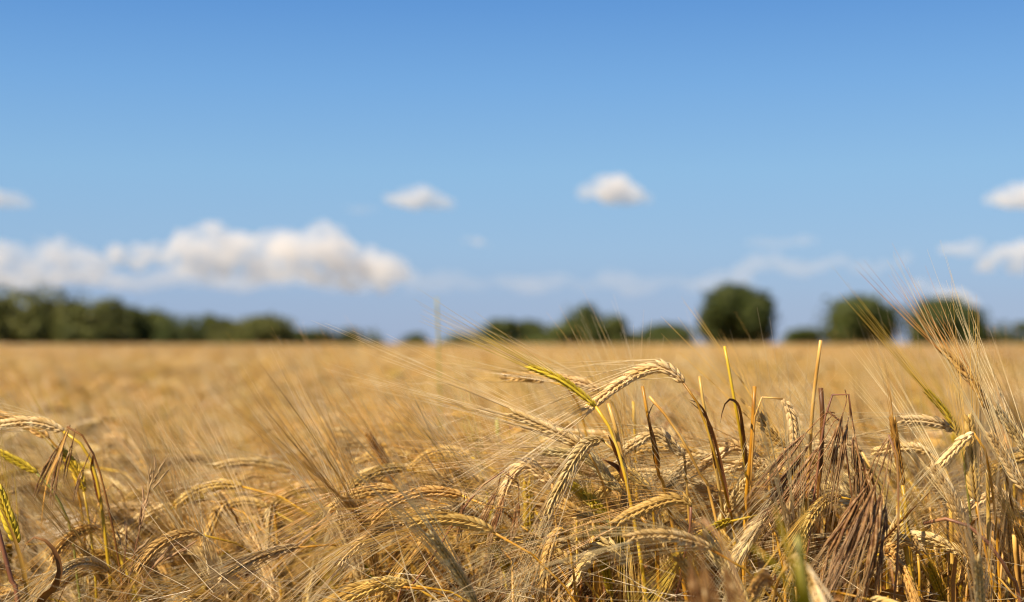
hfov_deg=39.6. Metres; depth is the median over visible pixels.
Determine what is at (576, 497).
barley plant
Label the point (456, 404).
barley plant
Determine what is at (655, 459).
broken stalk
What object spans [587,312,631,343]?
broadleaf tree
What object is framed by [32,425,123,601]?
brome grass
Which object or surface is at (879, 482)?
barley plant
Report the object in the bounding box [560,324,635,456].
barley plant
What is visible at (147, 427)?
barley plant
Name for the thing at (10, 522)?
barley plant
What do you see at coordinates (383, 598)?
barley plant
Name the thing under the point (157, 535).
barley plant
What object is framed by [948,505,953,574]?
broken stalk
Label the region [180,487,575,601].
barley plant
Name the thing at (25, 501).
barley plant
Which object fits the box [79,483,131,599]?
barley plant
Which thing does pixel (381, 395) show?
barley plant
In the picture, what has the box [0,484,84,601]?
barley plant
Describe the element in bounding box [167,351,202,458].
barley plant
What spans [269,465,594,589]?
barley plant
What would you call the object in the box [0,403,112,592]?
barley plant
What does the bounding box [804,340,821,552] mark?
broken stalk
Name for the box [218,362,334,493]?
barley plant
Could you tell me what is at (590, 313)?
broadleaf tree
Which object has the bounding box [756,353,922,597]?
barley plant
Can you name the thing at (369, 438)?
barley plant
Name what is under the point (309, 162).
sky
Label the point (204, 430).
barley plant
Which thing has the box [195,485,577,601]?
barley plant
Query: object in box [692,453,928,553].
barley plant
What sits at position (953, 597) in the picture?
straw tangle
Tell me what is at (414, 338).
dark bush
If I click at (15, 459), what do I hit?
barley plant
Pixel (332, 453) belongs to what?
barley plant
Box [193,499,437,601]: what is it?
barley plant
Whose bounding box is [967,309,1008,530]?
barley plant
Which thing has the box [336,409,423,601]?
barley plant
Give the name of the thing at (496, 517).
brome grass
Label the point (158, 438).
barley plant
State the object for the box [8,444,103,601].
barley plant
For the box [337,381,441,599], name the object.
barley plant
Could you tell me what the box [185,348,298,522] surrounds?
barley plant
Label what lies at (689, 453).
broken stalk
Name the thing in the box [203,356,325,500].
barley plant
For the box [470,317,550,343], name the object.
broadleaf tree
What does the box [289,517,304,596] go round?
barley plant
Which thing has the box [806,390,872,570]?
brome grass
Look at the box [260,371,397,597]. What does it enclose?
barley plant
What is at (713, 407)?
barley plant
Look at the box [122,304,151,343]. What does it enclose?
broadleaf tree
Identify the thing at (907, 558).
broken stalk
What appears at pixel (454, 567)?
barley plant
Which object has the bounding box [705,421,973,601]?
barley plant
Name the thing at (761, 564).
barley plant
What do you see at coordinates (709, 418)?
barley plant
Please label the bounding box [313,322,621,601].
barley plant
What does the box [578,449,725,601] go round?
barley plant
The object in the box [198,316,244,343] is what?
broadleaf tree
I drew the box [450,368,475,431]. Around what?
barley plant
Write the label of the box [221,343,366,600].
barley plant
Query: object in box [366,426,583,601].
barley plant
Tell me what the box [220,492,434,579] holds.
barley plant
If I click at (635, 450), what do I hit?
broken stalk
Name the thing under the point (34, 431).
barley plant
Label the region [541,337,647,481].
barley plant
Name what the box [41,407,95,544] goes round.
barley plant
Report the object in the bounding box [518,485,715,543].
barley plant
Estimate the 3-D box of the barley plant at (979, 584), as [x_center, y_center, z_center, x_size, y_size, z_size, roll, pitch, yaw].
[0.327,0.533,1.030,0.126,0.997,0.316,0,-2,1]
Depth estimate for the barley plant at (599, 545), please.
1.15 m
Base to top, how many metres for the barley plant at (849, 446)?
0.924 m
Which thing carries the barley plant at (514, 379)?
on the ground
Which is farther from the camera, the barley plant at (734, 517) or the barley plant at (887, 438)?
the barley plant at (887, 438)
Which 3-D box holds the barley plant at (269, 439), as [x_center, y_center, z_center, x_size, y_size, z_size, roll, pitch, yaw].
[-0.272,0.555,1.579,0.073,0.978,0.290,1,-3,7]
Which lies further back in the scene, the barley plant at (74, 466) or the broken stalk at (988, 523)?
the barley plant at (74, 466)
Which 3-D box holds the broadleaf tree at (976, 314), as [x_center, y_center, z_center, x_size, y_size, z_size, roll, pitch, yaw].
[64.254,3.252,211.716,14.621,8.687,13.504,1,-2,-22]
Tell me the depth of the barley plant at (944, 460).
1.11 m
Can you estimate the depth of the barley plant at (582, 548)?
1.18 m
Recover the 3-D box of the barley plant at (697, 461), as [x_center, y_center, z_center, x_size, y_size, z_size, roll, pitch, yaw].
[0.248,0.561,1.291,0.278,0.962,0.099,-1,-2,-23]
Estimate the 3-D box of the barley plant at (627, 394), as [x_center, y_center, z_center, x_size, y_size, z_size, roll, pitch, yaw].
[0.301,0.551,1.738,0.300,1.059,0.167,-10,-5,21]
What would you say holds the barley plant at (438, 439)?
on the ground
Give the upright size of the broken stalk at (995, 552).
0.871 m
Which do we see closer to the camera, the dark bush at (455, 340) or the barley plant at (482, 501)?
the barley plant at (482, 501)
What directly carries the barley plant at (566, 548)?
on the ground
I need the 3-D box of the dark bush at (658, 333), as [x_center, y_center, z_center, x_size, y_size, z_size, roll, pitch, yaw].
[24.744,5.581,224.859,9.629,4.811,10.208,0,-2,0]
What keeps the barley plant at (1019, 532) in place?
on the ground
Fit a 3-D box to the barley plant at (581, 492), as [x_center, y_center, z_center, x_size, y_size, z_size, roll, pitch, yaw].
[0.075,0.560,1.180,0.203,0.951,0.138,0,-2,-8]
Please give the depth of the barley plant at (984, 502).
1.18 m
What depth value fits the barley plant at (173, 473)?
1.59 m
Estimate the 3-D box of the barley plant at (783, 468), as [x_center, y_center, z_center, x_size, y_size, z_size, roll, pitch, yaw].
[0.280,0.532,1.252,0.273,1.012,0.151,-1,-2,36]
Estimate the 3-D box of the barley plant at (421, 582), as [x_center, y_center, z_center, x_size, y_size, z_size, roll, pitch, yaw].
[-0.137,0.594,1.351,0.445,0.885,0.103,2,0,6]
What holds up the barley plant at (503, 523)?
on the ground
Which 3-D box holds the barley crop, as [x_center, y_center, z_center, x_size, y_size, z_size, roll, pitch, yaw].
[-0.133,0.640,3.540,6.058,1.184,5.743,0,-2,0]
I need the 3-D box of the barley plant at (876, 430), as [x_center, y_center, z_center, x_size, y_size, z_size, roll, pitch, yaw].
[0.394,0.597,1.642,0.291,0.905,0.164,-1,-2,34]
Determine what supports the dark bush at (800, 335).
on the ground
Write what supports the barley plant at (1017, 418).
on the ground
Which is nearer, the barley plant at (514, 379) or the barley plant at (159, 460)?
the barley plant at (514, 379)
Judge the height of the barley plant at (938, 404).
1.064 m
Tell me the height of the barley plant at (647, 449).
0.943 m
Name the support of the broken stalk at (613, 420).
on the ground
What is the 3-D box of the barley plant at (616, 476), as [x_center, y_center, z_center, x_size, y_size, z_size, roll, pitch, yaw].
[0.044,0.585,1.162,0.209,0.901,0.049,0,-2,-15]
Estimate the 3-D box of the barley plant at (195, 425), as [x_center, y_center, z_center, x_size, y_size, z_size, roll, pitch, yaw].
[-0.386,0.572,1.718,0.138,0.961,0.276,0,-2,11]
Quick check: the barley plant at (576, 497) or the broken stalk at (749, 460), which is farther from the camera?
the barley plant at (576, 497)
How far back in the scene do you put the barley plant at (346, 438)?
1.46 m
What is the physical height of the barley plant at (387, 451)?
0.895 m
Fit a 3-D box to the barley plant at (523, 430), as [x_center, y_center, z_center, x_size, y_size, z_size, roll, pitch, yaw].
[0.068,0.581,1.403,0.451,0.923,0.110,0,-2,0]
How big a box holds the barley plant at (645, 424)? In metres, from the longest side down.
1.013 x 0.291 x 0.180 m
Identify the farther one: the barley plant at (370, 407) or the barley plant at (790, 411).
the barley plant at (370, 407)
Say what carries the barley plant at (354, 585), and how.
on the ground
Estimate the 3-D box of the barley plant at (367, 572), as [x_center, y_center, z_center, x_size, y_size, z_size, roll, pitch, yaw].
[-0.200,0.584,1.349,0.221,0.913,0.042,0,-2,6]
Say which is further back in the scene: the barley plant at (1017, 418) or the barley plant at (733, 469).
the barley plant at (1017, 418)
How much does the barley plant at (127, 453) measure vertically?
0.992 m
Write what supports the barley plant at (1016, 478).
on the ground
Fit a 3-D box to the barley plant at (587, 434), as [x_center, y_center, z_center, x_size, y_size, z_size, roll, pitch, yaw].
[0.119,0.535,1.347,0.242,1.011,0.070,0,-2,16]
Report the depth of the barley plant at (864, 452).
1.45 m
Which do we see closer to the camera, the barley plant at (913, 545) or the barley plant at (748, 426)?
the barley plant at (913, 545)
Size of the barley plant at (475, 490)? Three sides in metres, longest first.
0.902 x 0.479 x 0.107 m
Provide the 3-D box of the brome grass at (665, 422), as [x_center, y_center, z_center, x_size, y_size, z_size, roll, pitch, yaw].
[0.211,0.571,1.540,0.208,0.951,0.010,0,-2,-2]
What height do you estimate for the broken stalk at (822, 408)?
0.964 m
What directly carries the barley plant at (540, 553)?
on the ground
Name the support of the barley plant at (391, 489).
on the ground
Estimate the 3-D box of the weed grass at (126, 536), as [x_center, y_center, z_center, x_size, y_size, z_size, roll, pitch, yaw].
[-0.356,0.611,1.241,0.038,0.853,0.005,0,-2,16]
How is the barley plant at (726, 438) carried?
on the ground
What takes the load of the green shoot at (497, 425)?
on the ground
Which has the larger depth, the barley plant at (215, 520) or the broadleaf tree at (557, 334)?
the broadleaf tree at (557, 334)
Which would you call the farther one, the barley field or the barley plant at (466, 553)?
the barley field
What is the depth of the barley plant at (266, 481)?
1.50 m
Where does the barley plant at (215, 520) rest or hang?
on the ground
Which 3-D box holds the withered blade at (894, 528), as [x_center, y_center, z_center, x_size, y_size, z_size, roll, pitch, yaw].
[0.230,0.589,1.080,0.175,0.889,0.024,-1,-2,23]
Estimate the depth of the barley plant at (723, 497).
1.20 m
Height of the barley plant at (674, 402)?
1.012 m
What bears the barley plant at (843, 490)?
on the ground
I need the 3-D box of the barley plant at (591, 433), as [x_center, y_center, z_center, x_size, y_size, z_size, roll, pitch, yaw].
[0.028,0.582,1.351,0.382,0.917,0.108,-1,-2,27]
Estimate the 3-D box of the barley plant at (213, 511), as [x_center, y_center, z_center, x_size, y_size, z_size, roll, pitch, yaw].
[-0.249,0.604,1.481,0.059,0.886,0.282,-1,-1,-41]
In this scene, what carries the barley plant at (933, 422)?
on the ground
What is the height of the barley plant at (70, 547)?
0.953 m
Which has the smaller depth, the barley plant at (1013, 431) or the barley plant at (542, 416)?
the barley plant at (1013, 431)
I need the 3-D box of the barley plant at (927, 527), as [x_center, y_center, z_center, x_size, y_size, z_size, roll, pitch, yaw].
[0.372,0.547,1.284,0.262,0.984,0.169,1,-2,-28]
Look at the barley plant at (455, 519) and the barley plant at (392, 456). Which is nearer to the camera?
the barley plant at (455, 519)
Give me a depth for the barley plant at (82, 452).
1.96 m
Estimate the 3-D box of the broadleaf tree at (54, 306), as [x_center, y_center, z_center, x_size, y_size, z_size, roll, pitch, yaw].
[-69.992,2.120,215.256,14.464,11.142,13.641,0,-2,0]
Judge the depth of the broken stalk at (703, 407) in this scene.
1.16 m
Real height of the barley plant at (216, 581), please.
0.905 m
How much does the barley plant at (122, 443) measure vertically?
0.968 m
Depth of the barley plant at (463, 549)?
1.30 m
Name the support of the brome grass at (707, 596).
on the ground
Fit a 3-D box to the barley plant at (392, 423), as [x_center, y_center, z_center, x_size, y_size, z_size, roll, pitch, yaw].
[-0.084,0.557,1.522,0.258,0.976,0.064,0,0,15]
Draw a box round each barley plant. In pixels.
[0,349,91,601]
[0,352,97,601]
[0,395,79,559]
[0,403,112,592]
[0,422,30,601]
[0,445,80,601]
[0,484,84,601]
[0,527,35,585]
[1,462,52,538]
[2,516,190,588]
[3,511,80,583]
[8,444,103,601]
[28,455,117,567]
[36,445,157,601]
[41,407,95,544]
[53,478,372,601]
[77,398,195,528]
[79,372,167,593]
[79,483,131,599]
[80,354,144,499]
[89,357,230,598]
[101,427,216,592]
[110,445,282,593]
[115,381,192,589]
[119,423,199,527]
[127,420,192,541]
[130,380,182,490]
[133,501,249,601]
[135,488,329,584]
[135,501,286,600]
[139,414,198,536]
[149,481,449,596]
[158,396,284,598]
[164,478,455,599]
[166,388,224,528]
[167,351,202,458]
[170,483,535,601]
[176,374,210,587]
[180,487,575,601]
[181,470,223,599]
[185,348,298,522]
[185,453,429,600]
[186,468,239,573]
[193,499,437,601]
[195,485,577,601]
[199,435,373,578]
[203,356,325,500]
[211,439,462,596]
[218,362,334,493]
[220,375,295,464]
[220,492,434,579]
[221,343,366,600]
[228,432,458,554]
[229,454,384,600]
[230,337,354,479]
[236,447,525,584]
[240,501,281,601]
[242,359,290,578]
[255,420,430,470]
[259,353,347,450]
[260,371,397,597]
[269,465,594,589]
[270,322,414,593]
[275,396,457,468]
[276,417,396,600]
[283,476,614,566]
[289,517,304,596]
[294,516,301,595]
[302,405,379,601]
[304,367,391,600]
[312,337,431,551]
[312,370,477,601]
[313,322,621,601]
[319,366,476,579]
[321,580,458,601]
[325,325,426,446]
[329,386,478,589]
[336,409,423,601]
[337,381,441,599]
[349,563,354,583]
[351,350,598,568]
[358,397,449,576]
[365,425,618,599]
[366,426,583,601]
[366,469,698,601]
[370,401,626,601]
[370,435,531,601]
[381,369,487,578]
[387,314,641,598]
[389,369,453,434]
[394,419,718,594]
[395,384,513,593]
[395,428,715,585]
[397,535,602,601]
[399,457,559,601]
[399,497,634,599]
[410,352,485,443]
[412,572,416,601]
[416,289,647,601]
[431,358,741,580]
[435,502,774,601]
[441,412,785,531]
[449,384,553,601]
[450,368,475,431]
[450,519,731,601]
[451,486,723,589]
[458,476,692,601]
[459,443,785,552]
[462,423,691,560]
[462,465,657,601]
[462,536,637,601]
[464,484,611,598]
[470,435,642,601]
[481,421,629,601]
[487,356,543,600]
[494,506,557,601]
[507,527,576,601]
[515,345,652,552]
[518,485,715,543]
[519,358,586,586]
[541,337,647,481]
[548,438,774,600]
[554,456,787,540]
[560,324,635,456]
[560,456,815,552]
[562,528,746,601]
[563,382,694,475]
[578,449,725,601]
[580,336,713,568]
[609,405,750,601]
[615,351,679,456]
[616,446,950,595]
[616,491,885,590]
[627,388,771,601]
[627,395,737,542]
[632,480,868,597]
[636,344,717,440]
[636,432,881,591]
[642,372,825,596]
[655,326,780,569]
[659,332,834,594]
[663,317,753,601]
[665,423,798,462]
[673,298,800,523]
[681,517,786,601]
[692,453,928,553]
[697,319,837,518]
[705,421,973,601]
[719,569,783,601]
[730,309,817,599]
[743,413,982,561]
[745,396,809,588]
[751,424,944,587]
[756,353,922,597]
[774,350,929,582]
[781,533,920,601]
[783,374,927,598]
[799,408,892,598]
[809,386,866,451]
[810,485,1023,592]
[830,431,1001,601]
[835,270,973,540]
[837,335,969,543]
[844,421,996,594]
[856,247,1023,601]
[867,364,943,579]
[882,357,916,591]
[892,241,1023,489]
[898,534,1013,601]
[913,284,1023,454]
[932,348,1016,601]
[941,279,994,599]
[949,404,1023,551]
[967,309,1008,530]
[982,347,1023,432]
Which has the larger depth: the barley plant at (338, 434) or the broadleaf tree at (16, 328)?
the broadleaf tree at (16, 328)
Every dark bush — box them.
[293,329,311,343]
[299,324,357,343]
[340,327,387,343]
[397,332,432,343]
[439,330,476,343]
[627,332,644,343]
[639,321,696,343]
[781,325,825,343]
[987,321,1023,343]
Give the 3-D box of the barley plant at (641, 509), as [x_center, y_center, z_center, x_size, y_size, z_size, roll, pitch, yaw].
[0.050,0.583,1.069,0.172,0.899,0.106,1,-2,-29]
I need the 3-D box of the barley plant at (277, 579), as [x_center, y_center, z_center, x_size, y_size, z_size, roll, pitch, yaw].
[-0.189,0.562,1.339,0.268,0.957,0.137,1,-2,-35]
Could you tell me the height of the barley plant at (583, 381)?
1.030 m
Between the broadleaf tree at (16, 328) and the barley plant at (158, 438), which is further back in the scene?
the broadleaf tree at (16, 328)
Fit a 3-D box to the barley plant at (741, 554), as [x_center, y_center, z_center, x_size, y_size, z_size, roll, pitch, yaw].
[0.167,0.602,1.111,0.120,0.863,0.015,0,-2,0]
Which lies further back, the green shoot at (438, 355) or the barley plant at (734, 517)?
the green shoot at (438, 355)
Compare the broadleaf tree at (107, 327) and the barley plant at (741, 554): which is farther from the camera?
the broadleaf tree at (107, 327)
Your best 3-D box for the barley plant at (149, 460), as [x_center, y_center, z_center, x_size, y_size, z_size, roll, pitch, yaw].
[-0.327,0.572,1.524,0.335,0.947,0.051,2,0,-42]
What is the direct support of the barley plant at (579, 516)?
on the ground
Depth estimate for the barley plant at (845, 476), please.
1.35 m
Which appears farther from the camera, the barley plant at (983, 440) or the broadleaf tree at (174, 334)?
the broadleaf tree at (174, 334)
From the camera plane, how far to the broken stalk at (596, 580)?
1.16 m
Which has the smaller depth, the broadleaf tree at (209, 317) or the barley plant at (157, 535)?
the barley plant at (157, 535)
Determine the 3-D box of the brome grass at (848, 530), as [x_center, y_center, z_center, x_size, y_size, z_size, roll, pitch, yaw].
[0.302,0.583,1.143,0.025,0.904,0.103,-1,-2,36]
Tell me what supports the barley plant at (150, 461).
on the ground
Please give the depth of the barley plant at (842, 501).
1.20 m
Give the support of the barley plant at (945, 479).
on the ground
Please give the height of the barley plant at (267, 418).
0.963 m
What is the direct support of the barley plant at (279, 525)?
on the ground
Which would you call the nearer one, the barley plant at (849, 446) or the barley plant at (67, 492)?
the barley plant at (849, 446)
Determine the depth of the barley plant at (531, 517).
1.22 m
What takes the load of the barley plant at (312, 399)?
on the ground
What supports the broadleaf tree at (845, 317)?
on the ground
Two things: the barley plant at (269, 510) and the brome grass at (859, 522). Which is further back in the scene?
the barley plant at (269, 510)
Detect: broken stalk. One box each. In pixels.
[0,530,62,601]
[590,535,599,601]
[607,403,644,601]
[632,401,639,565]
[640,516,660,600]
[641,386,688,601]
[648,396,734,601]
[691,376,726,556]
[720,346,759,601]
[741,386,756,585]
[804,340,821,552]
[816,388,824,577]
[900,501,913,581]
[923,517,1021,601]
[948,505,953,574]
[985,469,991,584]
[1012,534,1019,601]
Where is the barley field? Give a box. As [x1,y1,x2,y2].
[0,332,1023,427]
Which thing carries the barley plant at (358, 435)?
on the ground
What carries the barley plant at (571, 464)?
on the ground
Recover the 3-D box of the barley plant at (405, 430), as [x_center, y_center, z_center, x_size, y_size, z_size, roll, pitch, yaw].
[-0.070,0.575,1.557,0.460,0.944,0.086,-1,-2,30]
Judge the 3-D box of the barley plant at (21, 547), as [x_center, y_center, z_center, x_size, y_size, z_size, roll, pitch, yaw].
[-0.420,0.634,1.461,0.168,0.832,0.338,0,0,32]
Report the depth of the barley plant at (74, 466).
1.26 m
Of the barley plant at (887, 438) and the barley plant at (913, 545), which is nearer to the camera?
the barley plant at (913, 545)
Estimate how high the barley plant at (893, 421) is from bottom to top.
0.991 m
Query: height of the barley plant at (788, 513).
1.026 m
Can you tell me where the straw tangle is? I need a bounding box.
[0,401,1023,601]
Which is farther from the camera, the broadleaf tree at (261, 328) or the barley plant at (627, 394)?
the broadleaf tree at (261, 328)
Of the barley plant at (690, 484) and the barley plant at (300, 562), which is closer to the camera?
the barley plant at (690, 484)
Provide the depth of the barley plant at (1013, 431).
1.15 m
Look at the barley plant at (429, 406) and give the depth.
1.96 m
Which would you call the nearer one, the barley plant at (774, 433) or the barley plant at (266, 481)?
the barley plant at (774, 433)
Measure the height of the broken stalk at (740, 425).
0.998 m
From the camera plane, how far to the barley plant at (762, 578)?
0.93 m
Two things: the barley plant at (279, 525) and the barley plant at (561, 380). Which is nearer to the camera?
the barley plant at (561, 380)
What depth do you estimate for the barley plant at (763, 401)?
1.49 m
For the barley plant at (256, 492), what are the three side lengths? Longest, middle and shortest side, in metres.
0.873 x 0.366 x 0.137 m
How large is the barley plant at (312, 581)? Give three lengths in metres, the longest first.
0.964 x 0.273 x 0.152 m
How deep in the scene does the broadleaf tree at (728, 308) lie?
201.54 m
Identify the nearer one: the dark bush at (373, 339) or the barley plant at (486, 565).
the barley plant at (486, 565)
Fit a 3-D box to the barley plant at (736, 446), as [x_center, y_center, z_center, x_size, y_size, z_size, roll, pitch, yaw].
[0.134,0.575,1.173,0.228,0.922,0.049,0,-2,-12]
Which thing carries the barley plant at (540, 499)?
on the ground
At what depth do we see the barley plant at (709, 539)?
1.09 m
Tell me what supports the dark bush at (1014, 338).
on the ground
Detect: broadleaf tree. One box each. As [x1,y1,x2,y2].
[0,274,55,343]
[8,280,97,343]
[44,294,131,343]
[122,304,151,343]
[134,306,181,343]
[143,314,207,343]
[181,313,220,332]
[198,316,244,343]
[222,312,302,343]
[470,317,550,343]
[514,322,580,343]
[558,302,609,343]
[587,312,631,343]
[691,280,781,343]
[811,293,912,343]
[898,294,994,343]
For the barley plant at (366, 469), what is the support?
on the ground
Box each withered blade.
[58,544,102,601]
[860,492,929,601]
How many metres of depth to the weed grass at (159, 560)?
1.22 m
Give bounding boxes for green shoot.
[436,298,441,432]
[495,418,504,586]
[746,493,811,601]
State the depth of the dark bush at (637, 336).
238.43 m
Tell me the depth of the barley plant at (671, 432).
1.73 m
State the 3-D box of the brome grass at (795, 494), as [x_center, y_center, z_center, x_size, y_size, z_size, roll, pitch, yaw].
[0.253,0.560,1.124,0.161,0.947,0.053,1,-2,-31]
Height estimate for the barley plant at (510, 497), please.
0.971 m
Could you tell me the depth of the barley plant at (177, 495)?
1.31 m
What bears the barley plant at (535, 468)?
on the ground
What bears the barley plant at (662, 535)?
on the ground
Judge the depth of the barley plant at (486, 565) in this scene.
1.40 m
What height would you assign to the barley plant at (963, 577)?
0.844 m
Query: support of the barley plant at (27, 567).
on the ground
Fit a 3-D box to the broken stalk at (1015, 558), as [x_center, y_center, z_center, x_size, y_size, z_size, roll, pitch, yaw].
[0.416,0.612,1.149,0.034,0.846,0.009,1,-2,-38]
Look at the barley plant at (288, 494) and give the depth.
1.37 m
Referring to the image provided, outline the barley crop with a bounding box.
[0,297,1023,601]
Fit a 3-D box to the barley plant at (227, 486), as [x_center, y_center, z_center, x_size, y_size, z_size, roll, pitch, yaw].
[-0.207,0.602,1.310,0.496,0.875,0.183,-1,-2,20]
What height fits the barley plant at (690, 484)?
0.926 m
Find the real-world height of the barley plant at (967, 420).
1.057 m
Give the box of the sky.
[0,0,1023,343]
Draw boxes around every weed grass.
[114,513,127,599]
[125,445,172,601]
[135,517,212,601]
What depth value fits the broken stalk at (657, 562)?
1.16 m
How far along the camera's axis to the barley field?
9.66 m
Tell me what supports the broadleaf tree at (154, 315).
on the ground
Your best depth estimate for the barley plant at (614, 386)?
1.12 m
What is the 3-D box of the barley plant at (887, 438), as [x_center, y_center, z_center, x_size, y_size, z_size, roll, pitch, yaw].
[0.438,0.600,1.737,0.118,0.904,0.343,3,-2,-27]
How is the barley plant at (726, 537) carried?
on the ground
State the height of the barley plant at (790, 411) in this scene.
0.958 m
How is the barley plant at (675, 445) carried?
on the ground
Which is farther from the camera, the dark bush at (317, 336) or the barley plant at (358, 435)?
the dark bush at (317, 336)
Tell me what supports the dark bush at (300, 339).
on the ground
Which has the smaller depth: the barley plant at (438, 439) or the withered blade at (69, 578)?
the withered blade at (69, 578)
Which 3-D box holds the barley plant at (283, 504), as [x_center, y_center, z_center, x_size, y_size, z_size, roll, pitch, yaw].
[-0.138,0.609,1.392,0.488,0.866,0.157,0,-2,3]
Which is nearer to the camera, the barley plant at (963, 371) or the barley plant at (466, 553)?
the barley plant at (963, 371)
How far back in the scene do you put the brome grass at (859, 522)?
1.02 m
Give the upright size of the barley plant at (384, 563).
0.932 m
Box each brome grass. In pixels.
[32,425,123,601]
[396,471,519,601]
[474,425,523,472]
[629,389,722,466]
[688,518,744,601]
[731,411,860,601]
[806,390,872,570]
[810,435,899,601]
[844,469,881,595]
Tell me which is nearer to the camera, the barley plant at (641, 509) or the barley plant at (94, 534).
the barley plant at (641, 509)
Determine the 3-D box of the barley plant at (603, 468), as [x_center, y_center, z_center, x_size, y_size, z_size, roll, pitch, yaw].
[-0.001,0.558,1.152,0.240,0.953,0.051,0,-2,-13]
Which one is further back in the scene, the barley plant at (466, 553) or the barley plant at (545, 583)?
the barley plant at (466, 553)
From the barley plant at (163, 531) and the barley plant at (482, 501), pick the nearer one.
the barley plant at (482, 501)
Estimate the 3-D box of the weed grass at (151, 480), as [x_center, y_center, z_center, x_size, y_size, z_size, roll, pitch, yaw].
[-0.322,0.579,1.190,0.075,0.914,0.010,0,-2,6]
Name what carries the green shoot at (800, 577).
on the ground

